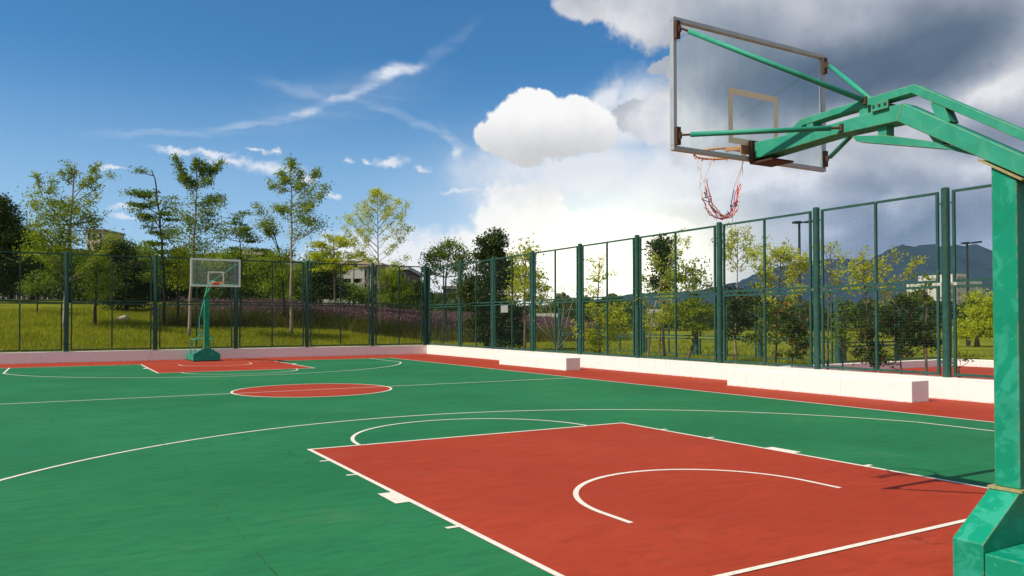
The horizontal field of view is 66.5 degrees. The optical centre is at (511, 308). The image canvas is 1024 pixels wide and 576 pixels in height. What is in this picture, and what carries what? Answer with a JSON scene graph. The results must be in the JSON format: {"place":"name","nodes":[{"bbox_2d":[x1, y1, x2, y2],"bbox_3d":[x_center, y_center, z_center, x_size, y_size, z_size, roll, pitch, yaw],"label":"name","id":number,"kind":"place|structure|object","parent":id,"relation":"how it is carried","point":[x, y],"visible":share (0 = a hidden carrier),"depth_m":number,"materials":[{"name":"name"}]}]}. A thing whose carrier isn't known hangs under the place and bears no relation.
{"place":"outdoors","nodes":[
{"label":"outdoors","id":0,"kind":"place"},
{"bbox_2d":[84,229,125,250],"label":"apartment tower","id":1,"kind":"structure","parent":0,"point":[99,234],"depth_m":149.97,"materials":[{"name":"tile"}]},
{"bbox_2d":[0,299,993,378],"bbox_3d":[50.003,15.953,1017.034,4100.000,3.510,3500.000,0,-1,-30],"label":"ground","id":2,"kind":"structure","parent":0,"point":[986,342],"depth_m":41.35,"materials":[{"name":"green plant"}]},
{"bbox_2d":[0,284,51,298],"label":"background tree","id":3,"kind":"object","parent":2,"relation":"on","point":[11,294],"visible":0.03,"depth_m":61.84,"materials":[{"name":"green plant"}]},
{"bbox_2d":[0,192,60,297],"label":"broadleaf tree","id":4,"kind":"object","parent":2,"relation":"on","point":[11,225],"visible":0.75,"depth_m":46.63,"materials":[{"name":"green plant"}]},
{"bbox_2d":[13,248,58,299],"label":"background tree","id":5,"kind":"object","parent":2,"relation":"on","point":[32,297],"visible":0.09,"depth_m":51.87,"materials":[{"name":"green plant"}]},
{"bbox_2d":[0,246,76,299],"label":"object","id":6,"kind":"structure","parent":2,"relation":"on","point":[23,297],"depth_m":67.92,"materials":[{"name":"plant"}]},
{"bbox_2d":[15,266,62,312],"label":"young tree","id":7,"kind":"object","parent":2,"relation":"on","point":[33,287],"visible":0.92,"depth_m":39.30,"materials":[{"name":"green plant"}]},
{"bbox_2d":[15,273,91,299],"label":"background tree","id":8,"kind":"object","parent":2,"relation":"on","point":[44,295],"visible":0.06,"depth_m":59.47,"materials":[{"name":"green plant"}]},
{"bbox_2d":[3,159,120,327],"bbox_3d":[-20.355,-3.011,35.849,5.557,7.897,2.902,0,-1,-2],"label":"broadleaf tree","id":9,"kind":"object","parent":2,"relation":"on","point":[61,205],"visible":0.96,"depth_m":35.78,"materials":[{"name":"green plant"}]},
{"bbox_2d":[22,243,106,301],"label":"background tree","id":10,"kind":"object","parent":2,"relation":"on","point":[58,274],"visible":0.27,"depth_m":49.69,"materials":[{"name":"green plant"}]},
{"bbox_2d":[40,278,102,299],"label":"background tree","id":11,"kind":"object","parent":2,"relation":"on","point":[57,296],"visible":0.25,"depth_m":57.37,"materials":[{"name":"green plant"}]},
{"bbox_2d":[58,225,130,324],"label":"young tree","id":12,"kind":"object","parent":2,"relation":"on","point":[98,272],"visible":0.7,"depth_m":37.14,"materials":[{"name":"green plant"}]},
{"bbox_2d":[82,229,143,275],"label":"background tree","id":13,"kind":"object","parent":2,"relation":"on","point":[117,241],"visible":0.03,"depth_m":53.92,"materials":[{"name":"green plant"}]},
{"bbox_2d":[116,315,129,320],"bbox_3d":[-19.219,0.517,38.553,0.664,0.493,0.395,0,-1,-30],"label":"boulder","id":14,"kind":"object","parent":2,"relation":"on","point":[122,317],"visible":0.63,"depth_m":38.47,"materials":[{"name":"stone"}]},
{"bbox_2d":[86,235,161,310],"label":"tree","id":15,"kind":"object","parent":2,"relation":"on","point":[137,289],"visible":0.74,"depth_m":42.53,"materials":[{"name":"green plant"}]},
{"bbox_2d":[129,239,169,270],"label":"background tree","id":16,"kind":"object","parent":2,"relation":"on","point":[145,247],"visible":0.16,"depth_m":55.60,"materials":[{"name":"green plant"}]},
{"bbox_2d":[117,165,190,323],"bbox_3d":[-17.258,-3.014,37.967,3.549,7.876,1.977,0,-1,-1],"label":"layered tree","id":17,"kind":"object","parent":2,"relation":"on","point":[143,194],"visible":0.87,"depth_m":37.93,"materials":[{"name":"green plant"}]},
{"bbox_2d":[148,263,203,300],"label":"background tree","id":18,"kind":"object","parent":2,"relation":"on","point":[171,294],"visible":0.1,"depth_m":57.32,"materials":[{"name":"green plant"}]},
{"bbox_2d":[140,243,217,302],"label":"background tree","id":19,"kind":"object","parent":2,"relation":"on","point":[205,266],"visible":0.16,"depth_m":51.93,"materials":[{"name":"green plant"}]},
{"bbox_2d":[158,240,220,319],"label":"broadleaf tree","id":20,"kind":"object","parent":2,"relation":"on","point":[183,281],"visible":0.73,"depth_m":38.62,"materials":[{"name":"green leaf"},{"name":"dark bark"}]},
{"bbox_2d":[168,289,210,300],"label":"background tree","id":21,"kind":"object","parent":2,"relation":"on","point":[194,296],"visible":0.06,"depth_m":61.43,"materials":[{"name":"green plant"}]},
{"bbox_2d":[157,153,232,337],"bbox_3d":[-14.399,-2.905,35.817,3.638,8.604,2.424,0,-1,7],"label":"tall tree","id":22,"kind":"object","parent":2,"relation":"on","point":[203,168],"visible":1,"depth_m":35.76,"materials":[{"name":"green plant"}]},
{"bbox_2d":[188,255,226,295],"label":"background tree","id":23,"kind":"object","parent":2,"relation":"on","point":[201,288],"visible":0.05,"depth_m":59.17,"materials":[{"name":"green plant"}]},
{"bbox_2d":[195,249,221,262],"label":"background tree","id":24,"kind":"object","parent":2,"relation":"on","point":[208,255],"visible":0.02,"depth_m":69.40,"materials":[{"name":"green plant"}]},
{"bbox_2d":[199,241,264,299],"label":"background tree","id":25,"kind":"object","parent":2,"relation":"on","point":[224,265],"visible":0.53,"depth_m":53.76,"materials":[{"name":"green plant"}]},
{"bbox_2d":[195,280,273,301],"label":"background tree","id":26,"kind":"object","parent":2,"relation":"on","point":[214,294],"visible":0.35,"depth_m":57.37,"materials":[{"name":"green plant"}]},
{"bbox_2d":[209,210,276,315],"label":"broadleaf tree","id":27,"kind":"object","parent":2,"relation":"on","point":[243,232],"visible":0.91,"depth_m":40.89,"materials":[{"name":"green plant"}]},
{"bbox_2d":[199,249,297,301],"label":"villa","id":28,"kind":"object","parent":2,"relation":"on","point":[248,255],"depth_m":74.01,"materials":[{"name":"grey concrete"}]},
{"bbox_2d":[242,252,297,303],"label":"background tree","id":29,"kind":"object","parent":2,"relation":"on","point":[260,283],"visible":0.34,"depth_m":55.74,"materials":[{"name":"green plant"}]},
{"bbox_2d":[238,201,302,323],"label":"forked tree","id":30,"kind":"object","parent":2,"relation":"on","point":[265,225],"visible":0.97,"depth_m":40.40,"materials":[{"name":"green plant"}]},
{"bbox_2d":[265,275,295,299],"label":"background tree","id":31,"kind":"object","parent":2,"relation":"on","point":[275,296],"visible":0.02,"depth_m":65.43,"materials":[{"name":"green plant"}]},
{"bbox_2d":[271,288,300,301],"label":"background tree","id":32,"kind":"object","parent":2,"relation":"on","point":[287,297],"visible":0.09,"depth_m":61.51,"materials":[{"name":"green plant"}]},
{"bbox_2d":[280,255,306,300],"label":"background tree","id":33,"kind":"object","parent":2,"relation":"on","point":[295,289],"visible":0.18,"depth_m":59.63,"materials":[{"name":"green plant"}]},
{"bbox_2d":[264,153,334,332],"bbox_3d":[-10.413,-3.203,38.327,3.611,9.031,2.158,0,-1,-1],"label":"tall tree","id":34,"kind":"object","parent":2,"relation":"on","point":[284,179],"visible":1,"depth_m":38.40,"materials":[{"name":"green plant"}]},
{"bbox_2d":[285,246,347,307],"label":"background tree","id":35,"kind":"object","parent":2,"relation":"on","point":[300,271],"visible":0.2,"depth_m":55.75,"materials":[{"name":"green plant"}]},
{"bbox_2d":[292,261,359,304],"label":"tree","id":36,"kind":"object","parent":2,"relation":"on","point":[320,280],"visible":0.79,"depth_m":46.69,"materials":[{"name":"green plant"}]},
{"bbox_2d":[304,233,380,309],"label":"broadleaf tree","id":37,"kind":"object","parent":2,"relation":"on","point":[341,243],"visible":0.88,"depth_m":43.91,"materials":[{"name":"green plant"}]},
{"bbox_2d":[318,260,374,304],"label":"apartment block","id":38,"kind":"structure","parent":2,"relation":"on","point":[356,275],"depth_m":70.88,"materials":[{"name":"beige concrete"}]},
{"bbox_2d":[329,280,374,304],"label":"background tree","id":39,"kind":"object","parent":2,"relation":"on","point":[357,294],"visible":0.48,"depth_m":65.97,"materials":[{"name":"green plant"}]},
{"bbox_2d":[357,263,388,308],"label":"apartment block","id":40,"kind":"structure","parent":2,"relation":"on","point":[366,275],"depth_m":70.98,"materials":[{"name":"beige concrete"}]},
{"bbox_2d":[350,281,396,307],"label":"background tree","id":41,"kind":"object","parent":2,"relation":"on","point":[381,292],"visible":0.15,"depth_m":67.70,"materials":[{"name":"green plant"}]},
{"bbox_2d":[336,186,415,331],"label":"conical tree","id":42,"kind":"object","parent":2,"relation":"on","point":[375,192],"visible":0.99,"depth_m":40.79,"materials":[{"name":"green plant"}]},
{"bbox_2d":[145,296,632,342],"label":"lavender","id":43,"kind":"object","parent":2,"relation":"on","point":[324,317],"visible":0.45,"depth_m":41.89,"materials":[{"name":"purple plant"}]},
{"bbox_2d":[368,260,417,313],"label":"broadleaf tree","id":44,"kind":"object","parent":2,"relation":"on","point":[393,284],"visible":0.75,"depth_m":45.83,"materials":[{"name":"green plant"}]},
{"bbox_2d":[365,289,435,309],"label":"background tree","id":45,"kind":"object","parent":2,"relation":"on","point":[406,302],"visible":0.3,"depth_m":63.58,"materials":[{"name":"green plant"}]},
{"bbox_2d":[387,266,422,310],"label":"apartment block","id":46,"kind":"structure","parent":2,"relation":"on","point":[407,272],"depth_m":76.11,"materials":[{"name":"grey concrete"}]},
{"bbox_2d":[403,275,441,310],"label":"evergreen tree","id":47,"kind":"object","parent":2,"relation":"on","point":[417,287],"visible":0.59,"depth_m":59.64,"materials":[{"name":"green plant"}]},
{"bbox_2d":[417,236,477,334],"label":"broadleaf tree","id":48,"kind":"object","parent":2,"relation":"on","point":[439,254],"visible":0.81,"depth_m":41.88,"materials":[{"name":"green plant"}]},
{"bbox_2d":[441,286,457,292],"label":"pavilion","id":49,"kind":"structure","parent":2,"relation":"on","point":[450,289],"depth_m":89.70,"materials":[{"name":"grey concrete"}]},
{"bbox_2d":[452,226,529,349],"bbox_3d":[-0.775,-0.779,34.726,3.655,5.772,2.928,0,-1,-30],"label":"evergreen tree","id":50,"kind":"object","parent":2,"relation":"on","point":[492,244],"visible":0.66,"depth_m":34.31,"materials":[{"name":"green plant"}]},
{"bbox_2d":[0,354,993,575],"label":"court border","id":51,"kind":"object","parent":2,"relation":"on","point":[928,553],"visible":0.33,"depth_m":13.96,"materials":[{"name":"red rubber"}]},
{"bbox_2d":[186,258,240,360],"bbox_3d":[-12.053,0.108,30.963,1.800,3.954,4.555,0,-1,-30],"label":"basketball hoop","id":52,"kind":"object","parent":51,"relation":"on","point":[206,352],"visible":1,"depth_m":31.12,"materials":[{"name":"green metal"}]},
{"bbox_2d":[0,345,426,363],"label":"wall","id":53,"kind":"structure","parent":51,"relation":"on","point":[79,356],"depth_m":32.59,"materials":[{"name":"white concrete"}]},
{"bbox_2d":[0,251,426,351],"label":"fence","id":54,"kind":"object","parent":53,"relation":"on","point":[66,309],"visible":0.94,"depth_m":33.51,"materials":[{"name":"metal"}]},
{"bbox_2d":[0,358,994,575],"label":"court playing field","id":55,"kind":"structure","parent":51,"relation":"on","point":[286,501],"depth_m":9.66,"materials":[{"name":"green rubber"}]},
{"bbox_2d":[97,368,277,575],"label":"court joint","id":56,"kind":"object","parent":55,"relation":"on","point":[209,497],"visible":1,"depth_m":6.47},
{"bbox_2d":[0,358,991,575],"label":"court markings","id":57,"kind":"object","parent":55,"relation":"on","point":[395,496],"visible":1,"depth_m":7.77,"materials":[{"name":"paint"}]},
{"bbox_2d":[142,361,987,575],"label":"court key areas","id":58,"kind":"object","parent":55,"relation":"on","point":[513,491],"visible":1,"depth_m":7.07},
{"bbox_2d":[499,353,579,370],"bbox_3d":[0.864,1.803,26.933,0.550,0.410,4.370,0,-1,-30],"label":"bench","id":59,"kind":"object","parent":51,"relation":"on","point":[547,362],"visible":0.94,"depth_m":26.23,"materials":[{"name":"white concrete"}]},
{"bbox_2d":[427,345,993,403],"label":"wall","id":60,"kind":"structure","parent":51,"relation":"on","point":[966,389],"depth_m":21.59,"materials":[{"name":"white concrete"}]},
{"bbox_2d":[427,184,993,377],"bbox_3d":[5.441,-0.431,21.564,0.152,3.850,38.738,0,-1,-30],"label":"fence","id":61,"kind":"object","parent":60,"relation":"on","point":[720,348],"visible":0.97,"depth_m":19.94,"materials":[{"name":"metal"}]},
{"bbox_2d":[501,305,507,312],"bbox_3d":[-0.308,-0.001,31.576,0.008,0.290,0.580,0,-1,-30],"label":"notice plate","id":62,"kind":"object","parent":61,"relation":"attached to","point":[504,308],"visible":1,"depth_m":31.56,"materials":[{"name":"white metal"}]},
{"bbox_2d":[727,368,928,402],"bbox_3d":[6.688,1.631,17.134,0.550,0.420,4.770,0,-1,-30],"label":"bench","id":63,"kind":"object","parent":51,"relation":"on","point":[895,389],"visible":1,"depth_m":16.46,"materials":[{"name":"white concrete"}]},
{"bbox_2d":[670,16,1023,575],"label":"basketball hoop","id":64,"kind":"object","parent":51,"relation":"on","point":[988,538],"visible":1,"depth_m":4.86,"materials":[{"name":"green metal"}]},
{"bbox_2d":[501,233,566,350],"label":"broadleaf tree","id":65,"kind":"object","parent":2,"relation":"on","point":[526,279],"visible":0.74,"depth_m":33.54,"materials":[{"name":"green plant"}]},
{"bbox_2d":[529,313,557,317],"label":"shed","id":66,"kind":"structure","parent":2,"relation":"on","point":[548,314],"depth_m":59.70,"materials":[{"name":"white glass"}]},
{"bbox_2d":[536,286,575,352],"bbox_3d":[1.789,0.452,29.575,1.952,2.902,0.492,0,-1,7],"label":"bare shrub","id":67,"kind":"object","parent":2,"relation":"on","point":[561,321],"visible":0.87,"depth_m":29.54,"materials":[{"name":"brown plant"}]},
{"bbox_2d":[584,253,616,354],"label":"young tree","id":68,"kind":"object","parent":2,"relation":"on","point":[594,279],"visible":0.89,"depth_m":27.73,"materials":[{"name":"green plant"}]},
{"bbox_2d":[571,301,632,354],"bbox_3d":[3.248,0.762,27.397,2.377,2.201,1.690,0,-1,0],"label":"leafy shrub","id":69,"kind":"object","parent":2,"relation":"on","point":[601,320],"visible":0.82,"depth_m":27.29,"materials":[{"name":"green plant"}]},
{"bbox_2d":[632,309,662,325],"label":"shed","id":70,"kind":"structure","parent":2,"relation":"on","point":[651,310],"depth_m":61.97,"materials":[{"name":"beige glass"}]},
{"bbox_2d":[642,288,683,358],"bbox_3d":[4.893,0.546,25.278,1.694,2.569,1.123,0,-1,-11],"label":"leafy shrub","id":71,"kind":"object","parent":2,"relation":"on","point":[660,318],"visible":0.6,"depth_m":25.32,"materials":[{"name":"green plant"}]},
{"bbox_2d":[636,228,691,357],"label":"young tree","id":72,"kind":"object","parent":2,"relation":"on","point":[679,253],"visible":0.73,"depth_m":24.27,"materials":[{"name":"green plant"}]},
{"bbox_2d":[642,232,686,356],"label":"evergreen tree","id":73,"kind":"object","parent":2,"relation":"on","point":[660,243],"visible":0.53,"depth_m":29.09,"materials":[{"name":"green plant"}]},
{"bbox_2d":[655,256,716,360],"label":"broadleaf tree","id":74,"kind":"object","parent":2,"relation":"on","point":[701,311],"visible":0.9,"depth_m":23.91,"materials":[{"name":"green plant"}]},
{"bbox_2d":[558,300,840,363],"bbox_3d":[6.246,0.844,31.108,0.166,2.020,15.670,0,-1,-31],"label":"fence","id":75,"kind":"object","parent":2,"relation":"on","point":[759,351],"visible":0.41,"depth_m":29.56,"materials":[{"name":"metal"}]},
{"bbox_2d":[414,288,992,329],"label":"distant wood","id":76,"kind":"object","parent":2,"relation":"on","point":[862,310],"visible":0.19,"depth_m":63.64,"materials":[{"name":"green plant"}]},
{"bbox_2d":[709,222,772,363],"bbox_3d":[6.633,-0.386,22.694,1.654,4.339,0.991,0,-1,-3],"label":"young tree","id":77,"kind":"object","parent":2,"relation":"on","point":[731,246],"visible":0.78,"depth_m":22.78,"materials":[{"name":"green plant"}]},
{"bbox_2d":[726,283,773,363],"bbox_3d":[6.432,0.515,21.664,1.655,2.505,1.185,0,-1,-8],"label":"leafy shrub","id":78,"kind":"object","parent":2,"relation":"on","point":[735,307],"visible":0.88,"depth_m":21.53,"materials":[{"name":"green plant"}]},
{"bbox_2d":[740,301,786,364],"bbox_3d":[6.957,0.729,21.456,1.334,2.067,1.077,0,-1,-30],"label":"leafy shrub","id":79,"kind":"object","parent":2,"relation":"on","point":[756,334],"visible":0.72,"depth_m":21.41,"materials":[{"name":"green plant"}]},
{"bbox_2d":[745,238,812,365],"bbox_3d":[7.372,-0.104,21.393,1.884,3.727,1.076,0,-1,5],"label":"young tree","id":80,"kind":"object","parent":2,"relation":"on","point":[778,255],"visible":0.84,"depth_m":21.41,"materials":[{"name":"green plant"}]},
{"bbox_2d":[768,299,813,366],"bbox_3d":[7.195,0.737,19.927,1.352,2.007,1.077,0,-1,-30],"label":"fruit shrub","id":81,"kind":"object","parent":2,"relation":"on","point":[788,330],"visible":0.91,"depth_m":19.91,"materials":[{"name":"green plant"}]},
{"bbox_2d":[792,220,812,346],"bbox_3d":[12.774,-1.010,34.024,1.024,5.756,0.280,0,-1,0],"label":"street lamp","id":82,"kind":"object","parent":2,"relation":"on","point":[799,236],"visible":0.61,"depth_m":34.00,"materials":[{"name":"metal"}]},
{"bbox_2d":[812,239,850,368],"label":"young tree","id":83,"kind":"object","parent":2,"relation":"on","point":[837,280],"visible":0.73,"depth_m":20.07,"materials":[{"name":"green plant"}]},
{"bbox_2d":[825,296,859,369],"bbox_3d":[8.348,0.700,19.605,1.132,2.060,0.866,0,-1,16],"label":"leafy shrub","id":84,"kind":"object","parent":2,"relation":"on","point":[845,338],"visible":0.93,"depth_m":19.63,"materials":[{"name":"green plant"}]},
{"bbox_2d":[782,359,952,370],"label":"wall","id":85,"kind":"structure","parent":2,"relation":"on","point":[919,363],"depth_m":25.41,"materials":[{"name":"white concrete"}]},
{"bbox_2d":[837,245,928,371],"bbox_3d":[9.248,0.187,19.607,2.097,3.612,1.093,0,-1,15],"label":"young tree","id":86,"kind":"object","parent":2,"relation":"on","point":[863,266],"visible":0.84,"depth_m":19.59,"materials":[{"name":"green plant"}]},
{"bbox_2d":[848,292,941,373],"bbox_3d":[8.699,0.660,17.594,2.397,2.072,1.212,0,-1,-3],"label":"shrub","id":87,"kind":"object","parent":2,"relation":"on","point":[924,335],"visible":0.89,"depth_m":17.50,"materials":[{"name":"green plant"}]},
{"bbox_2d":[840,303,951,362],"bbox_3d":[12.868,0.800,25.996,5.975,1.920,0.180,0,-1,-30],"label":"fence","id":88,"kind":"object","parent":2,"relation":"on","point":[870,316],"visible":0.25,"depth_m":25.76,"materials":[{"name":"metal"}]},
{"bbox_2d":[896,270,941,374],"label":"broadleaf tree","id":89,"kind":"object","parent":2,"relation":"on","point":[927,277],"visible":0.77,"depth_m":21.10,"materials":[{"name":"green plant"}]},
{"bbox_2d":[863,366,993,379],"bbox_3d":[19.428,1.859,10.992,9.250,0.300,31.900,0,-1,-30],"label":"neighbouring court","id":90,"kind":"object","parent":2,"relation":"on","point":[973,370],"depth_m":24.15,"materials":[{"name":"red rubber"}]},
{"bbox_2d":[906,274,981,304],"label":"tower block","id":91,"kind":"structure","parent":2,"relation":"on","point":[959,291],"depth_m":259.15,"materials":[{"name":"grey concrete"}]},
{"bbox_2d":[941,350,983,376],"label":"leafy shrub","id":92,"kind":"object","parent":2,"relation":"on","point":[965,355],"visible":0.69,"depth_m":16.19,"materials":[{"name":"green plant"}]},
{"bbox_2d":[940,286,992,346],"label":"broadleaf tree","id":93,"kind":"object","parent":2,"relation":"on","point":[980,312],"visible":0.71,"depth_m":39.82,"materials":[{"name":"green plant"}]},
{"bbox_2d":[961,241,981,345],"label":"street lamp","id":94,"kind":"object","parent":2,"relation":"on","point":[967,290],"visible":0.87,"depth_m":41.99,"materials":[{"name":"metal"}]},
{"bbox_2d":[957,359,993,367],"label":"wall","id":95,"kind":"structure","parent":2,"relation":"on","point":[984,363],"depth_m":26.42,"materials":[{"name":"white concrete"}]},
{"bbox_2d":[0,0,1023,306],"label":"sky","id":96,"kind":"structure","parent":0,"point":[547,119],"materials":[{"name":"blue"}]},
{"bbox_2d":[621,244,992,311],"bbox_3d":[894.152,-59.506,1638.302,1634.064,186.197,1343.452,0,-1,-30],"label":"mountains","id":97,"kind":"structure","parent":0,"point":[977,260],"depth_m":1676.28,"materials":[{"name":"green plant"}]}
]}

